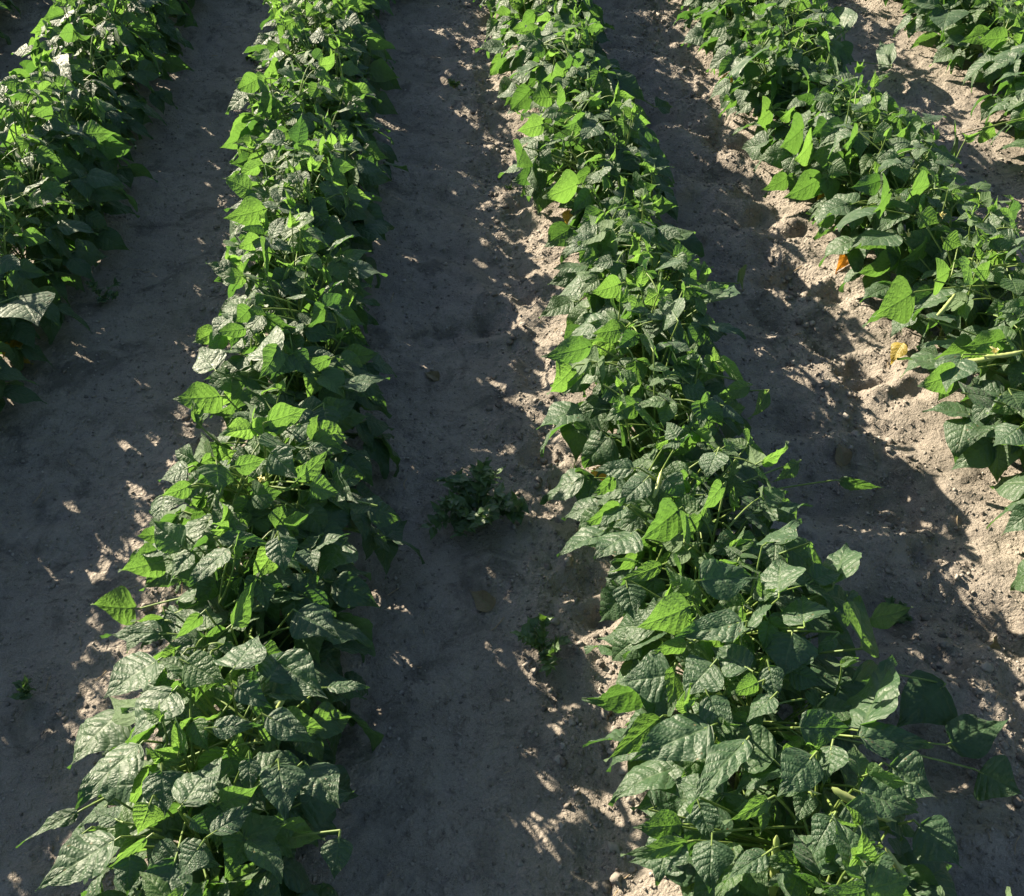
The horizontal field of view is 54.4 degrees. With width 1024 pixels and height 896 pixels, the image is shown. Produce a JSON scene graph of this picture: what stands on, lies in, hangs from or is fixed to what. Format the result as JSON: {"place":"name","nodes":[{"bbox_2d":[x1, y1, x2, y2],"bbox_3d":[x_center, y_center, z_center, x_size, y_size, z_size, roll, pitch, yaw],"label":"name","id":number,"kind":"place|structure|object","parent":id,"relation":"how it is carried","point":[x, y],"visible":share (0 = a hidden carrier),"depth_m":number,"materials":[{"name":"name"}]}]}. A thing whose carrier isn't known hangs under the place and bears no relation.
{"place":"outdoors","nodes":[
{"label":"outdoors","id":0,"kind":"place"},
{"bbox_2d":[0,0,1023,895],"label":"ground","id":1,"kind":"structure","parent":0,"point":[44,522],"depth_m":2.25,"materials":[{"name":"soil"}]},
{"bbox_2d":[0,2,10,44],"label":"bean plant","id":2,"kind":"object","parent":1,"relation":"on","point":[6,37],"visible":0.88,"depth_m":3.86,"materials":[{"name":"green plant"}]},
{"bbox_2d":[0,0,20,15],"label":"bean plant","id":3,"kind":"object","parent":1,"relation":"on","point":[8,3],"visible":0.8,"depth_m":3.95,"materials":[{"name":"green plant"}]},
{"bbox_2d":[2,340,22,357],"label":"fallen leaf","id":4,"kind":"object","parent":1,"relation":"on","point":[15,342],"visible":0.34,"depth_m":2.45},
{"bbox_2d":[8,674,35,699],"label":"weed","id":5,"kind":"object","parent":1,"relation":"on","point":[23,689],"visible":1,"depth_m":1.79,"materials":[{"name":"green plant"}]},
{"bbox_2d":[0,254,52,370],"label":"bean plant","id":6,"kind":"object","parent":1,"relation":"on","point":[19,358],"visible":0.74,"depth_m":2.35,"materials":[{"name":"green plant"}]},
{"bbox_2d":[0,291,54,411],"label":"bean plant","id":7,"kind":"object","parent":1,"relation":"on","point":[33,307],"visible":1,"depth_m":2.23,"materials":[{"name":"green plant"}]},
{"bbox_2d":[0,195,92,353],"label":"bean plant","id":8,"kind":"object","parent":1,"relation":"on","point":[23,331],"visible":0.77,"depth_m":2.40,"materials":[{"name":"green plant"}]},
{"bbox_2d":[0,160,106,289],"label":"bean plant","id":9,"kind":"object","parent":1,"relation":"on","point":[82,257],"visible":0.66,"depth_m":2.52,"materials":[{"name":"green plant"}]},
{"bbox_2d":[0,109,128,265],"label":"bean plant","id":10,"kind":"object","parent":1,"relation":"on","point":[97,186],"visible":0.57,"depth_m":2.66,"materials":[{"name":"green plant"}]},
{"bbox_2d":[0,76,139,227],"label":"bean plant","id":11,"kind":"object","parent":1,"relation":"on","point":[91,143],"visible":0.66,"depth_m":2.69,"materials":[{"name":"green plant"}]},
{"bbox_2d":[0,52,157,214],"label":"bean plant","id":12,"kind":"object","parent":1,"relation":"on","point":[14,83],"visible":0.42,"depth_m":2.81,"materials":[{"name":"green plant"}]},
{"bbox_2d":[5,49,153,161],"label":"bean plant","id":13,"kind":"object","parent":1,"relation":"on","point":[115,122],"visible":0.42,"depth_m":2.98,"materials":[{"name":"green plant"}]},
{"bbox_2d":[11,0,166,140],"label":"bean plant","id":14,"kind":"object","parent":1,"relation":"on","point":[140,110],"visible":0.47,"depth_m":3.10,"materials":[{"name":"green plant"}]},
{"bbox_2d":[82,277,120,302],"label":"weed","id":15,"kind":"object","parent":1,"relation":"on","point":[107,294],"visible":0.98,"depth_m":2.65,"materials":[{"name":"green plant"}]},
{"bbox_2d":[31,0,177,121],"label":"bean plant","id":16,"kind":"object","parent":1,"relation":"on","point":[121,38],"visible":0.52,"depth_m":3.19,"materials":[{"name":"green plant"}]},
{"bbox_2d":[52,0,193,55],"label":"bean plant","id":17,"kind":"object","parent":1,"relation":"on","point":[167,30],"visible":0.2,"depth_m":3.59,"materials":[{"name":"green plant"}]},
{"bbox_2d":[66,0,182,83],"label":"bean plant","id":18,"kind":"object","parent":1,"relation":"on","point":[119,8],"visible":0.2,"depth_m":3.47,"materials":[{"name":"green plant"}]},
{"bbox_2d":[59,0,193,90],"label":"bean plant","id":19,"kind":"object","parent":1,"relation":"on","point":[176,63],"visible":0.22,"depth_m":3.40,"materials":[{"name":"green plant"}]},
{"bbox_2d":[118,0,197,27],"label":"bean plant","id":20,"kind":"object","parent":1,"relation":"on","point":[188,20],"visible":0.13,"depth_m":3.82,"materials":[{"name":"green plant"}]},
{"bbox_2d":[15,633,369,878],"bbox_3d":[-0.478,0.469,1.516,0.538,0.450,0.361,-4,44,-4],"label":"bean plant","id":21,"kind":"object","parent":1,"relation":"on","point":[122,769],"visible":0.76,"depth_m":1.43,"materials":[{"name":"green plant"}]},
{"bbox_2d":[37,716,353,895],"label":"bean plant","id":22,"kind":"object","parent":1,"relation":"on","point":[306,799],"visible":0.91,"depth_m":1.31,"materials":[{"name":"green plant"}]},
{"bbox_2d":[133,862,280,895],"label":"bean plant","id":23,"kind":"object","parent":1,"relation":"on","point":[265,883],"visible":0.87,"depth_m":1.28,"materials":[{"name":"green plant"}]},
{"bbox_2d":[90,497,379,708],"bbox_3d":[-0.479,0.257,1.737,0.478,0.404,0.351,-21,48,-20],"label":"bean plant","id":24,"kind":"object","parent":1,"relation":"on","point":[341,585],"visible":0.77,"depth_m":1.68,"materials":[{"name":"green plant"}]},
{"bbox_2d":[100,566,383,763],"bbox_3d":[-0.425,0.369,1.676,0.361,0.380,0.371,-32,53,-28],"label":"bean plant","id":25,"kind":"object","parent":1,"relation":"on","point":[311,627],"visible":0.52,"depth_m":1.60,"materials":[{"name":"green plant"}]},
{"bbox_2d":[246,51,256,62],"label":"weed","id":26,"kind":"object","parent":1,"relation":"on","point":[251,58],"visible":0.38,"depth_m":3.78,"materials":[{"name":"green plant"}]},
{"bbox_2d":[173,377,374,512],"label":"bean plant","id":27,"kind":"object","parent":1,"relation":"on","point":[198,399],"visible":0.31,"depth_m":1.94,"materials":[{"name":"green plant"}]},
{"bbox_2d":[128,401,424,590],"bbox_3d":[-0.453,0.101,1.878,0.557,0.374,0.339,-4,44,-4],"label":"bean plant","id":28,"kind":"object","parent":1,"relation":"on","point":[210,477],"visible":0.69,"depth_m":1.80,"materials":[{"name":"green plant"}]},
{"bbox_2d":[192,236,396,428],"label":"bean plant","id":29,"kind":"object","parent":1,"relation":"on","point":[332,312],"visible":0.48,"depth_m":2.13,"materials":[{"name":"green plant"}]},
{"bbox_2d":[192,303,400,478],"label":"bean plant","id":30,"kind":"object","parent":1,"relation":"on","point":[325,373],"visible":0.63,"depth_m":2.03,"materials":[{"name":"green plant"}]},
{"bbox_2d":[214,179,378,347],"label":"bean plant","id":31,"kind":"object","parent":1,"relation":"on","point":[249,212],"visible":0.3,"depth_m":2.36,"materials":[{"name":"green plant"}]},
{"bbox_2d":[206,211,387,382],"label":"bean plant","id":32,"kind":"object","parent":1,"relation":"on","point":[338,268],"visible":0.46,"depth_m":2.21,"materials":[{"name":"green plant"}]},
{"bbox_2d":[221,114,394,301],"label":"bean plant","id":33,"kind":"object","parent":1,"relation":"on","point":[350,203],"visible":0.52,"depth_m":2.45,"materials":[{"name":"green plant"}]},
{"bbox_2d":[235,15,380,133],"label":"bean plant","id":34,"kind":"object","parent":1,"relation":"on","point":[349,67],"visible":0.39,"depth_m":3.07,"materials":[{"name":"green plant"}]},
{"bbox_2d":[230,92,390,215],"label":"bean plant","id":35,"kind":"object","parent":1,"relation":"on","point":[372,152],"visible":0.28,"depth_m":2.74,"materials":[{"name":"green plant"}]},
{"bbox_2d":[240,129,385,260],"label":"bean plant","id":36,"kind":"object","parent":1,"relation":"on","point":[329,147],"visible":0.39,"depth_m":2.62,"materials":[{"name":"green plant"}]},
{"bbox_2d":[220,32,408,196],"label":"bean plant","id":37,"kind":"object","parent":1,"relation":"on","point":[249,85],"visible":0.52,"depth_m":2.79,"materials":[{"name":"green plant"}]},
{"bbox_2d":[244,0,398,125],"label":"bean plant","id":38,"kind":"object","parent":1,"relation":"on","point":[343,18],"visible":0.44,"depth_m":3.18,"materials":[{"name":"green plant"}]},
{"bbox_2d":[259,0,393,39],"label":"bean plant","id":39,"kind":"object","parent":1,"relation":"on","point":[374,24],"visible":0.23,"depth_m":3.62,"materials":[{"name":"green plant"}]},
{"bbox_2d":[256,42,397,163],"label":"bean plant","id":40,"kind":"object","parent":1,"relation":"on","point":[386,150],"visible":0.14,"depth_m":2.99,"materials":[{"name":"green plant"}]},
{"bbox_2d":[253,0,401,93],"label":"bean plant","id":41,"kind":"object","parent":1,"relation":"on","point":[381,71],"visible":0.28,"depth_m":3.32,"materials":[{"name":"green plant"}]},
{"bbox_2d":[263,0,395,18],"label":"bean plant","id":42,"kind":"object","parent":1,"relation":"on","point":[371,13],"visible":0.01,"depth_m":3.74,"materials":[{"name":"green plant"}]},
{"bbox_2d":[287,0,394,69],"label":"bean plant","id":43,"kind":"object","parent":1,"relation":"on","point":[360,17],"visible":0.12,"depth_m":3.44,"materials":[{"name":"green plant"}]},
{"bbox_2d":[425,371,439,380],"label":"fallen leaf","id":44,"kind":"object","parent":1,"relation":"on","point":[434,375],"visible":1,"depth_m":2.46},
{"bbox_2d":[447,78,459,87],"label":"weed","id":45,"kind":"object","parent":1,"relation":"on","point":[453,84],"visible":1,"depth_m":3.62,"materials":[{"name":"green plant"}]},
{"bbox_2d":[419,457,529,540],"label":"weed","id":46,"kind":"object","parent":1,"relation":"on","point":[469,499],"visible":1,"depth_m":2.10,"materials":[{"name":"green plant"}]},
{"bbox_2d":[470,590,495,611],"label":"fallen leaf","id":47,"kind":"object","parent":1,"relation":"on","point":[484,601],"visible":1,"depth_m":1.96,"materials":[{"name":"plant"}]},
{"bbox_2d":[479,0,499,17],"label":"bean plant","id":48,"kind":"object","parent":1,"relation":"on","point":[490,4],"visible":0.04,"depth_m":3.87,"materials":[{"name":"green plant"}]},
{"bbox_2d":[0,0,1023,895],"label":"soil crumbs","id":49,"kind":"object","parent":1,"relation":"on","point":[614,846],"visible":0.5,"depth_m":2.23,"materials":[{"name":"soil"}]},
{"bbox_2d":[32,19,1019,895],"bbox_3d":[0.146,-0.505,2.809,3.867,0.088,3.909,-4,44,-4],"label":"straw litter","id":50,"kind":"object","parent":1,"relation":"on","point":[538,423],"visible":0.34,"depth_m":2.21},
{"bbox_2d":[484,0,581,41],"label":"bean plant","id":51,"kind":"object","parent":1,"relation":"on","point":[492,24],"visible":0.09,"depth_m":3.72,"materials":[{"name":"green plant"}]},
{"bbox_2d":[510,613,572,676],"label":"weed","id":52,"kind":"object","parent":1,"relation":"on","point":[527,633],"visible":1,"depth_m":1.86,"materials":[{"name":"green plant"}]},
{"bbox_2d":[475,0,610,77],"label":"bean plant","id":53,"kind":"object","parent":1,"relation":"on","point":[529,16],"visible":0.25,"depth_m":3.48,"materials":[{"name":"green plant"}]},
{"bbox_2d":[494,0,596,84],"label":"bean plant","id":54,"kind":"object","parent":1,"relation":"on","point":[518,28],"visible":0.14,"depth_m":3.37,"materials":[{"name":"green plant"}]},
{"bbox_2d":[486,0,614,62],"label":"bean plant","id":55,"kind":"object","parent":1,"relation":"on","point":[516,6],"visible":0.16,"depth_m":3.58,"materials":[{"name":"green plant"}]},
{"bbox_2d":[497,1,619,105],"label":"bean plant","id":56,"kind":"object","parent":1,"relation":"on","point":[592,31],"visible":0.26,"depth_m":3.22,"materials":[{"name":"green plant"}]},
{"bbox_2d":[514,43,649,162],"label":"bean plant","id":57,"kind":"object","parent":1,"relation":"on","point":[560,73],"visible":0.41,"depth_m":2.94,"materials":[{"name":"green plant"}]},
{"bbox_2d":[498,11,671,120],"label":"bean plant","id":58,"kind":"object","parent":1,"relation":"on","point":[521,94],"visible":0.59,"depth_m":3.10,"materials":[{"name":"green plant"}]},
{"bbox_2d":[498,82,674,224],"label":"bean plant","id":59,"kind":"object","parent":1,"relation":"on","point":[582,128],"visible":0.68,"depth_m":2.71,"materials":[{"name":"green plant"}]},
{"bbox_2d":[515,72,659,184],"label":"bean plant","id":60,"kind":"object","parent":1,"relation":"on","point":[540,96],"visible":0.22,"depth_m":2.89,"materials":[{"name":"green plant"}]},
{"bbox_2d":[542,169,678,306],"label":"bean plant","id":61,"kind":"object","parent":1,"relation":"on","point":[563,189],"visible":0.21,"depth_m":2.54,"materials":[{"name":"green plant"}]},
{"bbox_2d":[542,131,704,262],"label":"bean plant","id":62,"kind":"object","parent":1,"relation":"on","point":[559,232],"visible":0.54,"depth_m":2.63,"materials":[{"name":"green plant"}]},
{"bbox_2d":[539,183,746,324],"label":"bean plant","id":63,"kind":"object","parent":1,"relation":"on","point":[590,242],"visible":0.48,"depth_m":2.35,"materials":[{"name":"green plant"}]},
{"bbox_2d":[576,218,727,361],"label":"bean plant","id":64,"kind":"object","parent":1,"relation":"on","point":[593,277],"visible":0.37,"depth_m":2.27,"materials":[{"name":"green plant"}]},
{"bbox_2d":[536,287,770,480],"bbox_3d":[0.288,-0.108,2.114,0.510,0.449,0.363,-4,44,-4],"label":"bean plant","id":65,"kind":"object","parent":1,"relation":"on","point":[581,366],"visible":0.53,"depth_m":2.02,"materials":[{"name":"green plant"}]},
{"bbox_2d":[540,326,767,506],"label":"bean plant","id":66,"kind":"object","parent":1,"relation":"on","point":[683,405],"visible":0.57,"depth_m":1.94,"materials":[{"name":"green plant"}]},
{"bbox_2d":[564,257,745,423],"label":"bean plant","id":67,"kind":"object","parent":1,"relation":"on","point":[698,317],"visible":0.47,"depth_m":2.15,"materials":[{"name":"green plant"}]},
{"bbox_2d":[557,469,821,665],"bbox_3d":[0.340,0.224,1.784,0.533,0.444,0.365,-4,44,-4],"label":"bean plant","id":68,"kind":"object","parent":1,"relation":"on","point":[677,525],"visible":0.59,"depth_m":1.69,"materials":[{"name":"green plant"}]},
{"bbox_2d":[673,0,758,46],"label":"bean plant","id":69,"kind":"object","parent":1,"relation":"on","point":[692,16],"visible":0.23,"depth_m":3.73,"materials":[{"name":"green plant"}]},
{"bbox_2d":[562,421,884,606],"bbox_3d":[0.436,0.115,1.899,0.676,0.474,0.325,-4,44,-4],"label":"bean plant","id":70,"kind":"object","parent":1,"relation":"on","point":[614,485],"visible":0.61,"depth_m":1.80,"materials":[{"name":"green plant"}]},
{"bbox_2d":[690,1,763,32],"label":"bean plant","id":71,"kind":"object","parent":1,"relation":"on","point":[696,9],"visible":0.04,"depth_m":3.84,"materials":[{"name":"green plant"}]},
{"bbox_2d":[680,0,816,58],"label":"bean plant","id":72,"kind":"object","parent":1,"relation":"on","point":[694,35],"visible":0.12,"depth_m":3.61,"materials":[{"name":"green plant"}]},
{"bbox_2d":[697,0,812,81],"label":"bean plant","id":73,"kind":"object","parent":1,"relation":"on","point":[718,27],"visible":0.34,"depth_m":3.44,"materials":[{"name":"green plant"}]},
{"bbox_2d":[582,518,957,727],"bbox_3d":[0.423,0.336,1.666,0.633,0.465,0.381,-4,44,-4],"label":"bean plant","id":74,"kind":"object","parent":1,"relation":"on","point":[828,612],"visible":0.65,"depth_m":1.57,"materials":[{"name":"green plant"}]},
{"bbox_2d":[709,6,857,119],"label":"bean plant","id":75,"kind":"object","parent":1,"relation":"on","point":[737,95],"visible":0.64,"depth_m":3.16,"materials":[{"name":"green plant"}]},
{"bbox_2d":[620,724,961,895],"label":"bean plant","id":76,"kind":"object","parent":1,"relation":"on","point":[699,851],"visible":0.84,"depth_m":1.32,"materials":[{"name":"green plant"}]},
{"bbox_2d":[733,40,864,170],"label":"bean plant","id":77,"kind":"object","parent":1,"relation":"on","point":[809,72],"visible":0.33,"depth_m":3.06,"materials":[{"name":"green plant"}]},
{"bbox_2d":[706,0,895,97],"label":"bean plant","id":78,"kind":"object","parent":1,"relation":"on","point":[723,61],"visible":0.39,"depth_m":3.31,"materials":[{"name":"green plant"}]},
{"bbox_2d":[582,596,1022,856],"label":"bean plant","id":79,"kind":"object","parent":1,"relation":"on","point":[697,735],"visible":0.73,"depth_m":1.45,"materials":[{"name":"green plant"}]},
{"bbox_2d":[742,73,898,171],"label":"bean plant","id":80,"kind":"object","parent":1,"relation":"on","point":[756,146],"visible":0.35,"depth_m":3.02,"materials":[{"name":"green plant"}]},
{"bbox_2d":[757,70,909,205],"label":"bean plant","id":81,"kind":"object","parent":1,"relation":"on","point":[784,153],"visible":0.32,"depth_m":2.81,"materials":[{"name":"green plant"}]},
{"bbox_2d":[835,254,848,272],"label":"fallen leaf","id":82,"kind":"object","parent":1,"relation":"on","point":[843,261],"visible":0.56,"depth_m":2.75,"materials":[{"name":"plant"}]},
{"bbox_2d":[835,443,852,465],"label":"fallen leaf","id":83,"kind":"object","parent":1,"relation":"on","point":[843,456],"visible":1,"depth_m":2.23,"materials":[{"name":"plant"}]},
{"bbox_2d":[783,72,953,260],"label":"bean plant","id":84,"kind":"object","parent":1,"relation":"on","point":[811,183],"visible":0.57,"depth_m":2.68,"materials":[{"name":"green plant"}]},
{"bbox_2d":[741,813,1011,895],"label":"bean plant","id":85,"kind":"object","parent":1,"relation":"on","point":[859,856],"visible":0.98,"depth_m":1.17,"materials":[{"name":"green plant"}]},
{"bbox_2d":[812,122,983,276],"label":"bean plant","id":86,"kind":"object","parent":1,"relation":"on","point":[934,160],"visible":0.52,"depth_m":2.56,"materials":[{"name":"green plant"}]},
{"bbox_2d":[884,595,912,625],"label":"weed","id":87,"kind":"object","parent":1,"relation":"on","point":[903,618],"visible":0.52,"depth_m":1.98,"materials":[{"name":"green plant"}]},
{"bbox_2d":[900,0,910,9],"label":"bean plant","id":88,"kind":"object","parent":1,"relation":"on","point":[904,5],"visible":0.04,"depth_m":3.83,"materials":[{"name":"green plant"}]},
{"bbox_2d":[834,166,1023,330],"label":"bean plant","id":89,"kind":"object","parent":1,"relation":"on","point":[887,260],"visible":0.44,"depth_m":2.45,"materials":[{"name":"green plant"}]},
{"bbox_2d":[859,196,1023,364],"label":"bean plant","id":90,"kind":"object","parent":1,"relation":"on","point":[954,247],"visible":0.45,"depth_m":2.34,"materials":[{"name":"green plant"}]},
{"bbox_2d":[871,222,1023,400],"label":"bean plant","id":91,"kind":"object","parent":1,"relation":"on","point":[898,304],"visible":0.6,"depth_m":2.20,"materials":[{"name":"green plant"}]},
{"bbox_2d":[893,0,1010,51],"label":"bean plant","id":92,"kind":"object","parent":1,"relation":"on","point":[913,25],"visible":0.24,"depth_m":3.72,"materials":[{"name":"green plant"}]},
{"bbox_2d":[897,274,1023,462],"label":"bean plant","id":93,"kind":"object","parent":1,"relation":"on","point":[957,360],"visible":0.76,"depth_m":2.08,"materials":[{"name":"green plant"}]},
{"bbox_2d":[906,0,1022,63],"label":"bean plant","id":94,"kind":"object","parent":1,"relation":"on","point":[946,23],"visible":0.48,"depth_m":3.54,"materials":[{"name":"green plant"}]},
{"bbox_2d":[929,0,1023,96],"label":"bean plant","id":95,"kind":"object","parent":1,"relation":"on","point":[944,54],"visible":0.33,"depth_m":3.48,"materials":[{"name":"green plant"}]},
{"bbox_2d":[950,117,1023,156],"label":"bean plant","id":96,"kind":"object","parent":1,"relation":"on","point":[1019,142],"visible":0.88,"depth_m":3.12,"materials":[{"name":"green plant"}]},
{"bbox_2d":[951,373,1023,482],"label":"bean plant","id":97,"kind":"object","parent":1,"relation":"on","point":[998,460],"visible":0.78,"depth_m":2.09,"materials":[{"name":"green plant"}]},
{"bbox_2d":[958,0,1023,98],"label":"bean plant","id":98,"kind":"object","parent":1,"relation":"on","point":[975,73],"visible":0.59,"depth_m":3.34,"materials":[{"name":"green plant"}]},
{"bbox_2d":[989,635,1000,648],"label":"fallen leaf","id":99,"kind":"object","parent":1,"relation":"on","point":[994,644],"visible":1,"depth_m":1.91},
{"bbox_2d":[971,27,1023,123],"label":"bean plant","id":100,"kind":"object","parent":1,"relation":"on","point":[1011,60],"visible":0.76,"depth_m":3.23,"materials":[{"name":"green plant"}]},
{"bbox_2d":[978,72,1023,144],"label":"bean plant","id":101,"kind":"object","parent":1,"relation":"on","point":[1017,103],"visible":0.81,"depth_m":3.12,"materials":[{"name":"green plant"}]},
{"bbox_2d":[986,423,1023,534],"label":"bean plant","id":102,"kind":"object","parent":1,"relation":"on","point":[1011,488],"visible":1,"depth_m":1.96,"materials":[{"name":"green plant"}]},
{"bbox_2d":[1010,559,1023,591],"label":"bean plant","id":103,"kind":"object","parent":1,"relation":"on","point":[1017,584],"visible":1,"depth_m":1.90,"materials":[{"name":"green plant"}]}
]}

